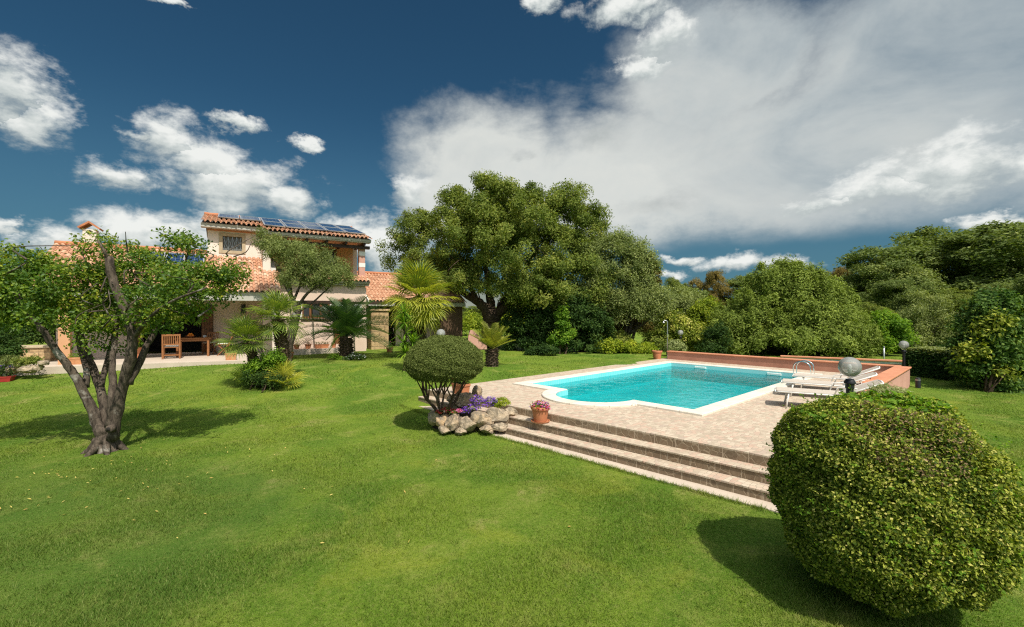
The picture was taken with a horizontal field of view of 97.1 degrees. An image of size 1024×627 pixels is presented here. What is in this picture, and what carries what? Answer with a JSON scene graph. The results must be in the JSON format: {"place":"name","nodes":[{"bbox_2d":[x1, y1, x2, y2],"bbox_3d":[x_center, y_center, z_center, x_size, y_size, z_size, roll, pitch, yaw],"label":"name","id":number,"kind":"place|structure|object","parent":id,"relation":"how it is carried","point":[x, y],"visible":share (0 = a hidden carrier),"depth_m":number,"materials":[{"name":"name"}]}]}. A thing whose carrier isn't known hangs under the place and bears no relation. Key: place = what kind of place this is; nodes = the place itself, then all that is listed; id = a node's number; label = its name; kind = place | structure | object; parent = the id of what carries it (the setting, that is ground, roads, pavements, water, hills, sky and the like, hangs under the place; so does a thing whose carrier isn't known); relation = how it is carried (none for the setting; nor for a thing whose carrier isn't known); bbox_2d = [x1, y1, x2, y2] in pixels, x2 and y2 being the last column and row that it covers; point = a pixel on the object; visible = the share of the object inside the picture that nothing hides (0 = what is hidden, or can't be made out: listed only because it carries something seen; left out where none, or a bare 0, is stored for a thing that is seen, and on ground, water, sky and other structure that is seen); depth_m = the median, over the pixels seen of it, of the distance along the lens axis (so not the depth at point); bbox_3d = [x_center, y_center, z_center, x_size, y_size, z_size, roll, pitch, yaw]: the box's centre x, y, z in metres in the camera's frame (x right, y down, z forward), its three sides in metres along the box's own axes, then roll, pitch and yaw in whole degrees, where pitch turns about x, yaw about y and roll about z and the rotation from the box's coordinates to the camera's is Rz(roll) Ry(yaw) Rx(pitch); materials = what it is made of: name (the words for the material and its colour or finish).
{"place":"outdoors","nodes":[
{"label":"outdoors","id":0,"kind":"place"},
{"bbox_2d":[0,351,261,375],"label":"patio","id":1,"kind":"structure","parent":0,"point":[158,361],"depth_m":16.16,"materials":[{"name":"stone"}]},
{"bbox_2d":[0,354,19,366],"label":"garden shrub","id":2,"kind":"object","parent":1,"relation":"on","point":[4,360],"visible":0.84,"depth_m":13.87,"materials":[{"name":"green plant"}]},
{"bbox_2d":[67,353,80,364],"bbox_3d":[-14.695,1.508,15.293,0.541,0.413,0.358,0,0,-23],"label":"flower trough","id":3,"kind":"object","parent":1,"relation":"on","point":[75,360],"visible":0.56,"depth_m":15.19,"materials":[{"name":"ceramic"}]},
{"bbox_2d":[162,334,181,358],"bbox_3d":[-12.984,1.248,17.269,0.580,0.930,0.555,0,0,-32],"label":"garden armchair","id":4,"kind":"object","parent":1,"relation":"on","point":[175,345],"visible":1,"depth_m":17.13,"materials":[{"name":"brown wood"}]},
{"bbox_2d":[174,337,211,356],"bbox_3d":[-12.822,1.343,18.207,1.240,0.740,0.832,0,0,-32],"label":"garden table","id":5,"kind":"object","parent":1,"relation":"on","point":[186,339],"visible":0.82,"depth_m":18.14,"materials":[{"name":"brown wood"}]},
{"bbox_2d":[202,332,218,354],"bbox_3d":[-12.787,1.255,19.184,0.430,0.936,0.606,0,0,-13],"label":"folding chair","id":6,"kind":"object","parent":1,"relation":"on","point":[212,339],"visible":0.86,"depth_m":19.32,"materials":[{"name":"brown wood"}]},
{"bbox_2d":[229,365,263,385],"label":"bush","id":7,"kind":"object","parent":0,"point":[235,374],"visible":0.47,"depth_m":12.77,"materials":[{"name":"plant"}]},
{"bbox_2d":[462,293,499,308],"bbox_3d":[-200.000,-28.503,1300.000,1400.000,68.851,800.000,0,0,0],"label":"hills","id":8,"kind":"structure","parent":0,"point":[469,303],"depth_m":1080.04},
{"bbox_2d":[0,316,1023,626],"bbox_3d":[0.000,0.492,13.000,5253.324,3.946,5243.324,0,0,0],"label":"lawn","id":9,"kind":"structure","parent":0,"point":[500,534],"depth_m":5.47,"materials":[{"name":"plant"}]},
{"bbox_2d":[0,364,16,381],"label":"flower trough","id":10,"kind":"object","parent":9,"relation":"on","point":[8,378],"visible":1,"depth_m":13.61,"materials":[{"name":"red paint"}]},
{"bbox_2d":[4,365,18,374],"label":"plant","id":11,"kind":"object","parent":10,"relation":"in","point":[10,368],"visible":0.6,"depth_m":13.78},
{"bbox_2d":[7,353,44,368],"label":"bush","id":12,"kind":"object","parent":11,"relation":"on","point":[30,360],"visible":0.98,"depth_m":13.86,"materials":[{"name":"green plant"}]},
{"bbox_2d":[0,326,29,373],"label":"garden shrub","id":13,"kind":"object","parent":9,"relation":"on","point":[9,345],"visible":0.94,"depth_m":14.17,"materials":[{"name":"green plant"}]},
{"bbox_2d":[17,365,36,372],"bbox_3d":[-14.870,1.708,13.859,0.344,0.262,0.420,0,0,36],"label":"rock","id":14,"kind":"object","parent":9,"relation":"on","point":[25,369],"visible":0.88,"depth_m":13.79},
{"bbox_2d":[1,298,55,344],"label":"laurel bush","id":15,"kind":"object","parent":9,"relation":"on","point":[32,337],"visible":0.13,"depth_m":17.02,"materials":[{"name":"green plant"}]},
{"bbox_2d":[20,344,57,360],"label":"stone wall","id":16,"kind":"structure","parent":9,"relation":"on","point":[42,351],"depth_m":16.16,"materials":[{"name":"stone"}]},
{"bbox_2d":[0,226,261,456],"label":"fruit tree","id":17,"kind":"object","parent":9,"relation":"on","point":[175,289],"visible":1,"depth_m":8.01,"materials":[{"name":"green plant"}]},
{"bbox_2d":[212,310,274,386],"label":"fan palm","id":18,"kind":"object","parent":9,"relation":"on","point":[245,326],"visible":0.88,"depth_m":12.84,"materials":[{"name":"green plant"}]},
{"bbox_2d":[33,212,466,364],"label":"house","id":19,"kind":"structure","parent":9,"relation":"on","point":[226,232],"depth_m":20.74,"materials":[{"name":"white paint"}]},
{"bbox_2d":[202,306,212,351],"bbox_3d":[-13.250,0.670,19.662,0.400,2.000,0.113,0,0,-32],"label":"door","id":20,"kind":"structure","parent":19,"relation":"in","point":[207,327],"depth_m":19.62,"materials":[{"name":"brown wood"}]},
{"bbox_2d":[219,232,245,253],"bbox_3d":[-12.623,-3.150,20.418,1.020,0.900,0.175,0,0,-32],"label":"window","id":21,"kind":"structure","parent":19,"relation":"in","point":[227,241],"depth_m":20.43,"materials":[{"name":"stone"}]},
{"bbox_2d":[296,300,331,319],"bbox_3d":[-9.208,-0.145,21.006,1.650,0.910,0.240,0,0,-32],"label":"window","id":22,"kind":"structure","parent":19,"relation":"in","point":[308,311],"depth_m":20.98,"materials":[{"name":"grey glass"}]},
{"bbox_2d":[236,367,285,392],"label":"bush","id":23,"kind":"object","parent":9,"relation":"on","point":[260,376],"visible":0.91,"depth_m":12.54,"materials":[{"name":"green plant"}]},
{"bbox_2d":[241,346,286,388],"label":"bush","id":24,"kind":"object","parent":9,"relation":"on","point":[265,359],"visible":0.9,"depth_m":12.85,"materials":[{"name":"green plant"}]},
{"bbox_2d":[243,288,308,383],"bbox_3d":[-7.028,0.710,13.561,1.825,3.005,1.797,0,0,0],"label":"fan palm","id":25,"kind":"object","parent":9,"relation":"on","point":[277,306],"visible":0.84,"depth_m":13.35,"materials":[{"name":"green plant"}]},
{"bbox_2d":[264,359,306,388],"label":"dwarf palm","id":26,"kind":"object","parent":9,"relation":"on","point":[288,373],"visible":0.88,"depth_m":12.78,"materials":[{"name":"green plant"}]},
{"bbox_2d":[248,225,358,360],"bbox_3d":[-7.901,-0.694,17.366,4.128,5.429,2.086,0,0,0],"label":"olive tree","id":27,"kind":"object","parent":9,"relation":"on","point":[311,262],"visible":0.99,"depth_m":17.09,"materials":[{"name":"green plant"}]},
{"bbox_2d":[293,347,339,354],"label":"low stone wall","id":28,"kind":"structure","parent":9,"relation":"on","point":[303,351],"depth_m":20.36,"materials":[{"name":"stone"}]},
{"bbox_2d":[296,295,395,358],"bbox_3d":[-6.615,0.677,18.479,3.913,2.839,4.228,0,0,0],"label":"cycad","id":29,"kind":"object","parent":9,"relation":"on","point":[346,319],"visible":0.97,"depth_m":17.95,"materials":[{"name":"green plant"}]},
{"bbox_2d":[342,352,367,359],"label":"flower clump","id":30,"kind":"object","parent":9,"relation":"on","point":[356,355],"visible":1,"depth_m":17.70,"materials":[{"name":"green plant"}]},
{"bbox_2d":[389,300,422,370],"bbox_3d":[-3.543,0.781,15.225,1.379,2.475,1.151,0,0,-32],"label":"yucca","id":31,"kind":"object","parent":9,"relation":"on","point":[404,344],"visible":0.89,"depth_m":15.16,"materials":[{"name":"green plant"}]},
{"bbox_2d":[380,258,458,350],"bbox_3d":[-3.888,-0.190,19.022,3.565,4.453,3.587,0,0,0],"label":"fan palm","id":32,"kind":"object","parent":9,"relation":"on","point":[413,279],"visible":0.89,"depth_m":18.46,"materials":[{"name":"leaf"},{"name":"brown bark"}]},
{"bbox_2d":[436,414,448,427],"bbox_3d":[-1.422,2.239,9.296,0.303,0.341,0.236,0,0,-18],"label":"rock","id":33,"kind":"object","parent":9,"relation":"on","point":[441,420],"visible":0.63,"depth_m":9.21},
{"bbox_2d":[403,334,484,430],"bbox_3d":[-1.407,1.429,9.454,1.755,2.016,1.725,0,0,0],"label":"topiary","id":34,"kind":"object","parent":9,"relation":"on","point":[468,365],"visible":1,"depth_m":8.97,"materials":[{"name":"green plant"}]},
{"bbox_2d":[444,413,460,430],"bbox_3d":[-1.182,2.222,9.243,0.293,0.366,0.411,0,0,32],"label":"rock","id":35,"kind":"object","parent":9,"relation":"on","point":[451,422],"visible":0.82,"depth_m":9.10,"materials":[{"name":"stone"}]},
{"bbox_2d":[432,411,479,431],"bbox_3d":[-0.917,2.340,9.720,1.600,0.300,0.840,0,0,0],"label":"flower bed","id":36,"kind":"object","parent":9,"relation":"on","point":[461,414],"visible":0.04,"depth_m":9.71,"materials":[{"name":"soil"}]},
{"bbox_2d":[428,410,439,425],"bbox_3d":[-1.603,2.188,9.448,0.321,0.334,0.283,0,0,0],"label":"rock","id":37,"kind":"object","parent":36,"relation":"on","point":[432,415],"visible":0.69,"depth_m":9.34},
{"bbox_2d":[446,392,475,407],"bbox_3d":[-1.084,1.897,9.780,0.668,0.341,0.475,0,0,0],"label":"rock","id":38,"kind":"object","parent":36,"relation":"on","point":[464,399],"visible":0.73,"depth_m":9.60,"materials":[{"name":"stone"}]},
{"bbox_2d":[472,385,482,398],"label":"rock","id":39,"kind":"object","parent":38,"relation":"on","point":[476,390],"visible":0.74,"depth_m":9.82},
{"bbox_2d":[459,395,497,412],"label":"flower clump","id":40,"kind":"object","parent":36,"relation":"on","point":[477,406],"visible":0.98,"depth_m":9.43,"materials":[{"name":"purple plant"}]},
{"bbox_2d":[458,416,475,431],"bbox_3d":[-0.915,2.255,9.202,0.443,0.323,0.345,0,0,42],"label":"rock","id":41,"kind":"object","parent":9,"relation":"on","point":[467,423],"visible":0.86,"depth_m":9.09,"materials":[{"name":"stone"}]},
{"bbox_2d":[463,306,482,321],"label":"evergreen tree","id":42,"kind":"object","parent":9,"relation":"on","point":[474,309],"visible":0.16,"depth_m":57.85,"materials":[{"name":"green plant"}]},
{"bbox_2d":[468,330,486,348],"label":"garden wall","id":43,"kind":"structure","parent":9,"relation":"on","point":[476,342],"depth_m":23.89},
{"bbox_2d":[479,425,493,433],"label":"rock","id":44,"kind":"object","parent":9,"relation":"on","point":[488,429],"visible":0.98,"depth_m":9.03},
{"bbox_2d":[470,411,493,427],"bbox_3d":[-0.599,2.182,9.294,0.538,0.358,0.370,0,0,-29],"label":"rock","id":45,"kind":"object","parent":44,"relation":"on","point":[480,418],"visible":0.8,"depth_m":9.16,"materials":[{"name":"stone"}]},
{"bbox_2d":[469,321,514,366],"bbox_3d":[-0.721,1.185,16.633,1.611,1.876,1.572,0,0,27],"label":"cycad","id":46,"kind":"object","parent":9,"relation":"on","point":[494,333],"visible":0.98,"depth_m":16.50,"materials":[{"name":"green plant"}]},
{"bbox_2d":[463,308,524,335],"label":"meadow scrub","id":47,"kind":"object","parent":9,"relation":"on","point":[472,322],"visible":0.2,"depth_m":37.25,"materials":[{"name":"green plant"}]},
{"bbox_2d":[373,168,617,346],"bbox_3d":[-1.231,-3.052,27.673,10.581,10.014,14.994,0,0,-37],"label":"evergreen tree","id":48,"kind":"object","parent":9,"relation":"on","point":[497,221],"visible":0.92,"depth_m":24.03,"materials":[{"name":"green plant"}]},
{"bbox_2d":[497,294,559,350],"bbox_3d":[1.170,0.439,24.209,4.150,3.284,2.705,0,0,0],"label":"laurel bush","id":49,"kind":"object","parent":9,"relation":"on","point":[539,326],"visible":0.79,"depth_m":23.53,"materials":[{"name":"green plant"}]},
{"bbox_2d":[522,340,559,355],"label":"bush","id":50,"kind":"object","parent":9,"relation":"on","point":[541,349],"visible":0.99,"depth_m":21.41,"materials":[{"name":"green plant"}]},
{"bbox_2d":[546,303,576,353],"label":"climbing shrub","id":51,"kind":"object","parent":9,"relation":"on","point":[564,333],"visible":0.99,"depth_m":22.23,"materials":[{"name":"green plant"}]},
{"bbox_2d":[551,286,616,353],"bbox_3d":[3.644,0.342,23.523,3.815,3.576,2.879,0,0,0],"label":"laurel bush","id":52,"kind":"object","parent":9,"relation":"on","point":[595,322],"visible":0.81,"depth_m":23.04,"materials":[{"name":"green plant"}]},
{"bbox_2d":[418,390,777,512],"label":"garden steps","id":53,"kind":"structure","parent":9,"relation":"on","point":[734,475],"depth_m":7.19,"materials":[{"name":"stone"}]},
{"bbox_2d":[486,407,508,424],"bbox_3d":[-0.301,2.128,9.398,0.488,0.384,0.351,0,0,0],"label":"rock","id":54,"kind":"object","parent":53,"relation":"on","point":[498,415],"visible":0.7,"depth_m":9.27,"materials":[{"name":"stone"}]},
{"bbox_2d":[491,396,510,407],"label":"bedding plant","id":55,"kind":"object","parent":54,"relation":"on","point":[499,403],"visible":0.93,"depth_m":9.56,"materials":[{"name":"yellow plant"}]},
{"bbox_2d":[492,422,507,431],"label":"rock","id":56,"kind":"object","parent":53,"relation":"on","point":[501,426],"visible":1,"depth_m":9.06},
{"bbox_2d":[529,400,550,423],"bbox_3d":[0.572,1.929,8.962,0.452,0.442,0.455,0,0,44],"label":"flower pot","id":57,"kind":"object","parent":53,"relation":"on","point":[539,411],"visible":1,"depth_m":8.85,"materials":[{"name":"ceramic"}]},
{"bbox_2d":[574,224,652,350],"bbox_3d":[5.306,-1.301,24.486,4.330,6.987,3.514,0,0,-25],"label":"olive tree","id":58,"kind":"object","parent":9,"relation":"on","point":[619,244],"visible":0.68,"depth_m":23.86,"materials":[{"name":"green plant"}]},
{"bbox_2d":[590,309,653,337],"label":"brown shrub","id":59,"kind":"object","parent":9,"relation":"on","point":[623,324],"visible":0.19,"depth_m":25.91,"materials":[{"name":"green plant"}]},
{"bbox_2d":[594,337,658,353],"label":"clipped hedge","id":60,"kind":"object","parent":9,"relation":"on","point":[619,346],"visible":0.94,"depth_m":22.43,"materials":[{"name":"green plant"}]},
{"bbox_2d":[585,325,672,350],"bbox_3d":[6.313,1.461,24.525,4.966,1.650,1.800,0,0,0],"label":"garden shrub","id":61,"kind":"object","parent":9,"relation":"on","point":[621,336],"visible":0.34,"depth_m":24.19,"materials":[{"name":"green plant"}]},
{"bbox_2d":[602,234,678,338],"bbox_3d":[6.818,-0.978,24.568,4.462,6.556,2.960,0,0,0],"label":"olive tree","id":62,"kind":"object","parent":9,"relation":"on","point":[652,301],"visible":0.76,"depth_m":24.01,"materials":[{"name":"green plant"}]},
{"bbox_2d":[428,358,866,457],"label":"pool deck","id":63,"kind":"structure","parent":9,"relation":"on","point":[746,427],"depth_m":8.96,"materials":[{"name":"stone"}]},
{"bbox_2d":[451,380,470,392],"bbox_3d":[-1.289,1.778,11.301,0.354,0.445,0.550,0,0,-43],"label":"flower trough","id":64,"kind":"object","parent":63,"relation":"on","point":[466,388],"visible":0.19,"depth_m":11.20,"materials":[{"name":"ceramic"}]},
{"bbox_2d":[512,361,822,415],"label":"swimming pool","id":65,"kind":"structure","parent":63,"relation":"in","point":[716,401],"depth_m":14.61,"materials":[{"name":"liquid"}]},
{"bbox_2d":[558,366,795,406],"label":"water","id":66,"kind":"structure","parent":65,"relation":"in","point":[713,372],"depth_m":14.91,"materials":[{"name":"liquid"}]},
{"bbox_2d":[774,379,883,407],"bbox_3d":[6.606,1.673,9.521,1.882,0.656,0.707,0,0,29],"label":"sun lounger","id":67,"kind":"object","parent":63,"relation":"on","point":[830,392],"visible":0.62,"depth_m":9.56,"materials":[{"name":"white paint"}]},
{"bbox_2d":[781,372,877,396],"bbox_3d":[7.499,1.673,10.774,1.882,0.656,0.707,0,0,32],"label":"sun lounger","id":68,"kind":"object","parent":63,"relation":"on","point":[829,383],"visible":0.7,"depth_m":10.76,"materials":[{"name":"white paint"}]},
{"bbox_2d":[792,366,879,387],"bbox_3d":[8.434,1.660,11.833,1.870,0.680,0.707,0,0,36],"label":"sun lounger","id":69,"kind":"object","parent":63,"relation":"on","point":[804,375],"visible":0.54,"depth_m":11.86,"materials":[{"name":"white paint"}]},
{"bbox_2d":[663,339,687,354],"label":"round bush","id":70,"kind":"object","parent":9,"relation":"on","point":[677,345],"visible":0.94,"depth_m":21.22,"materials":[{"name":"green plant"}]},
{"bbox_2d":[663,276,687,290],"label":"evergreen tree","id":71,"kind":"object","parent":9,"relation":"on","point":[672,282],"visible":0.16,"depth_m":63.58,"materials":[{"name":"green plant"}]},
{"bbox_2d":[646,307,705,351],"bbox_3d":[9.102,0.924,24.540,3.807,2.566,2.069,0,0,0],"label":"garden shrub","id":72,"kind":"object","parent":9,"relation":"on","point":[686,327],"visible":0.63,"depth_m":24.18,"materials":[{"name":"green plant"}]},
{"bbox_2d":[637,283,714,338],"bbox_3d":[9.803,0.109,28.485,4.790,4.188,4.272,0,0,-36],"label":"garden shrub","id":73,"kind":"object","parent":9,"relation":"on","point":[684,299],"visible":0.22,"depth_m":27.89,"materials":[{"name":"green plant"}]},
{"bbox_2d":[683,295,718,328],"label":"garden shrub","id":74,"kind":"object","parent":9,"relation":"on","point":[700,311],"visible":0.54,"depth_m":26.68,"materials":[{"name":"green plant"}]},
{"bbox_2d":[682,286,729,319],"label":"evergreen tree","id":75,"kind":"object","parent":9,"relation":"on","point":[706,292],"visible":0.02,"depth_m":48.63,"materials":[{"name":"green plant"}]},
{"bbox_2d":[687,269,734,306],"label":"evergreen tree","id":76,"kind":"object","parent":9,"relation":"on","point":[713,282],"visible":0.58,"depth_m":60.67,"materials":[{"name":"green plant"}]},
{"bbox_2d":[694,319,734,353],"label":"garden shrub","id":77,"kind":"object","parent":9,"relation":"on","point":[710,345],"visible":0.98,"depth_m":21.97,"materials":[{"name":"green plant"}]},
{"bbox_2d":[719,275,760,313],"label":"evergreen tree","id":78,"kind":"object","parent":9,"relation":"on","point":[733,283],"visible":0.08,"depth_m":60.57,"materials":[{"name":"green plant"}]},
{"bbox_2d":[703,342,776,354],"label":"undergrowth bush","id":79,"kind":"object","parent":9,"relation":"on","point":[763,350],"visible":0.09,"depth_m":23.88,"materials":[{"name":"green plant"}]},
{"bbox_2d":[667,351,900,373],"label":"terrace wall","id":80,"kind":"structure","parent":9,"relation":"on","point":[819,365],"depth_m":16.99,"materials":[{"name":"brick"}]},
{"bbox_2d":[753,342,826,354],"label":"undergrowth bush","id":81,"kind":"object","parent":9,"relation":"on","point":[784,349],"visible":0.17,"depth_m":23.87,"materials":[{"name":"green plant"}]},
{"bbox_2d":[701,254,885,358],"bbox_3d":[14.425,-0.384,23.392,7.614,5.422,7.712,0,0,41],"label":"broadleaf tree","id":82,"kind":"object","parent":9,"relation":"on","point":[797,304],"visible":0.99,"depth_m":22.21,"materials":[{"name":"green plant"}]},
{"bbox_2d":[824,266,850,279],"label":"evergreen tree","id":83,"kind":"object","parent":9,"relation":"on","point":[839,271],"visible":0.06,"depth_m":56.57,"materials":[{"name":"brown plant"}]},
{"bbox_2d":[780,355,901,365],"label":"garden wall","id":84,"kind":"structure","parent":9,"relation":"on","point":[883,361],"depth_m":18.12,"materials":[{"name":"orange brick"}]},
{"bbox_2d":[838,357,861,393],"bbox_3d":[4.705,1.554,6.300,0.274,1.895,0.274,0,0,0],"label":"globe lamp","id":85,"kind":"object","parent":9,"relation":"on","point":[850,366],"visible":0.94,"depth_m":6.24,"materials":[{"name":"glass"}]},
{"bbox_2d":[824,341,877,354],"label":"undergrowth bush","id":86,"kind":"object","parent":9,"relation":"on","point":[846,349],"visible":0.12,"depth_m":23.51,"materials":[{"name":"green plant"}]},
{"bbox_2d":[857,302,896,315],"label":"evergreen tree","id":87,"kind":"object","parent":9,"relation":"on","point":[867,306],"visible":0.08,"depth_m":29.23,"materials":[{"name":"green plant"}]},
{"bbox_2d":[855,366,911,393],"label":"terrace wall","id":88,"kind":"structure","parent":9,"relation":"on","point":[897,376],"depth_m":12.52,"materials":[{"name":"brick"}]},
{"bbox_2d":[858,381,914,394],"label":"flowering plant","id":89,"kind":"object","parent":9,"relation":"on","point":[882,387],"visible":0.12,"depth_m":7.53,"materials":[{"name":"green plant"}]},
{"bbox_2d":[855,308,920,355],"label":"young tree","id":90,"kind":"object","parent":9,"relation":"on","point":[894,328],"visible":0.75,"depth_m":22.52,"materials":[{"name":"green plant"}]},
{"bbox_2d":[762,387,1023,619],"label":"variegated bush","id":91,"kind":"object","parent":9,"relation":"on","point":[929,530],"visible":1,"depth_m":3.32,"materials":[{"name":"green plant"}]},
{"bbox_2d":[841,253,950,311],"bbox_3d":[32.408,-1.269,40.539,11.655,8.483,10.280,0,0,-45],"label":"evergreen tree","id":92,"kind":"object","parent":9,"relation":"on","point":[882,268],"visible":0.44,"depth_m":37.45,"materials":[{"name":"green plant"}]},
{"bbox_2d":[898,341,908,365],"bbox_3d":[12.909,1.567,14.900,0.270,1.340,0.270,0,0,0],"label":"globe lamp","id":93,"kind":"object","parent":9,"relation":"on","point":[903,344],"visible":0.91,"depth_m":14.86,"materials":[{"name":"glass"}]},
{"bbox_2d":[856,277,963,315],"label":"evergreen tree","id":94,"kind":"object","parent":9,"relation":"on","point":[896,289],"visible":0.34,"depth_m":32.78,"materials":[{"name":"green plant"}]},
{"bbox_2d":[896,288,958,346],"bbox_3d":[22.048,0.437,24.040,3.579,3.642,2.462,0,0,0],"label":"silver shrub","id":95,"kind":"object","parent":9,"relation":"on","point":[917,312],"visible":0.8,"depth_m":23.56,"materials":[{"name":"green plant"}]},
{"bbox_2d":[832,219,1023,299],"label":"evergreen tree","id":96,"kind":"object","parent":9,"relation":"on","point":[990,244],"visible":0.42,"depth_m":37.09,"materials":[{"name":"green plant"}]},
{"bbox_2d":[900,346,964,380],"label":"clipped hedge","id":97,"kind":"object","parent":9,"relation":"on","point":[923,361],"visible":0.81,"depth_m":15.34,"materials":[{"name":"green plant"}]},
{"bbox_2d":[889,224,987,290],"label":"evergreen tree","id":98,"kind":"object","parent":9,"relation":"on","point":[932,232],"visible":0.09,"depth_m":43.68,"materials":[{"name":"green plant"}]},
{"bbox_2d":[909,287,979,329],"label":"evergreen tree","id":99,"kind":"object","parent":9,"relation":"on","point":[966,294],"visible":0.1,"depth_m":28.86,"materials":[{"name":"green plant"}]},
{"bbox_2d":[938,285,1023,393],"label":"broadleaf bush","id":100,"kind":"object","parent":9,"relation":"on","point":[1007,353],"visible":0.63,"depth_m":13.26,"materials":[{"name":"green plant"}]},
{"bbox_2d":[954,281,1015,324],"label":"evergreen tree","id":101,"kind":"object","parent":9,"relation":"on","point":[994,285],"visible":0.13,"depth_m":27.45,"materials":[{"name":"green plant"}]},
{"bbox_2d":[951,307,1023,392],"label":"broadleaf bush","id":102,"kind":"object","parent":9,"relation":"on","point":[998,371],"visible":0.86,"depth_m":13.00,"materials":[{"name":"green plant"}]},
{"bbox_2d":[966,254,1023,285],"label":"evergreen tree","id":103,"kind":"object","parent":9,"relation":"on","point":[1018,265],"visible":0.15,"depth_m":36.90,"materials":[{"name":"green plant"}]},
{"bbox_2d":[990,275,1023,296],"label":"evergreen tree","id":104,"kind":"object","parent":9,"relation":"on","point":[1018,285],"visible":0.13,"depth_m":20.73,"materials":[{"name":"green plant"}]},
{"bbox_2d":[0,0,1023,297],"label":"sky","id":105,"kind":"structure","parent":0,"point":[729,135],"materials":[{"name":"blue"}]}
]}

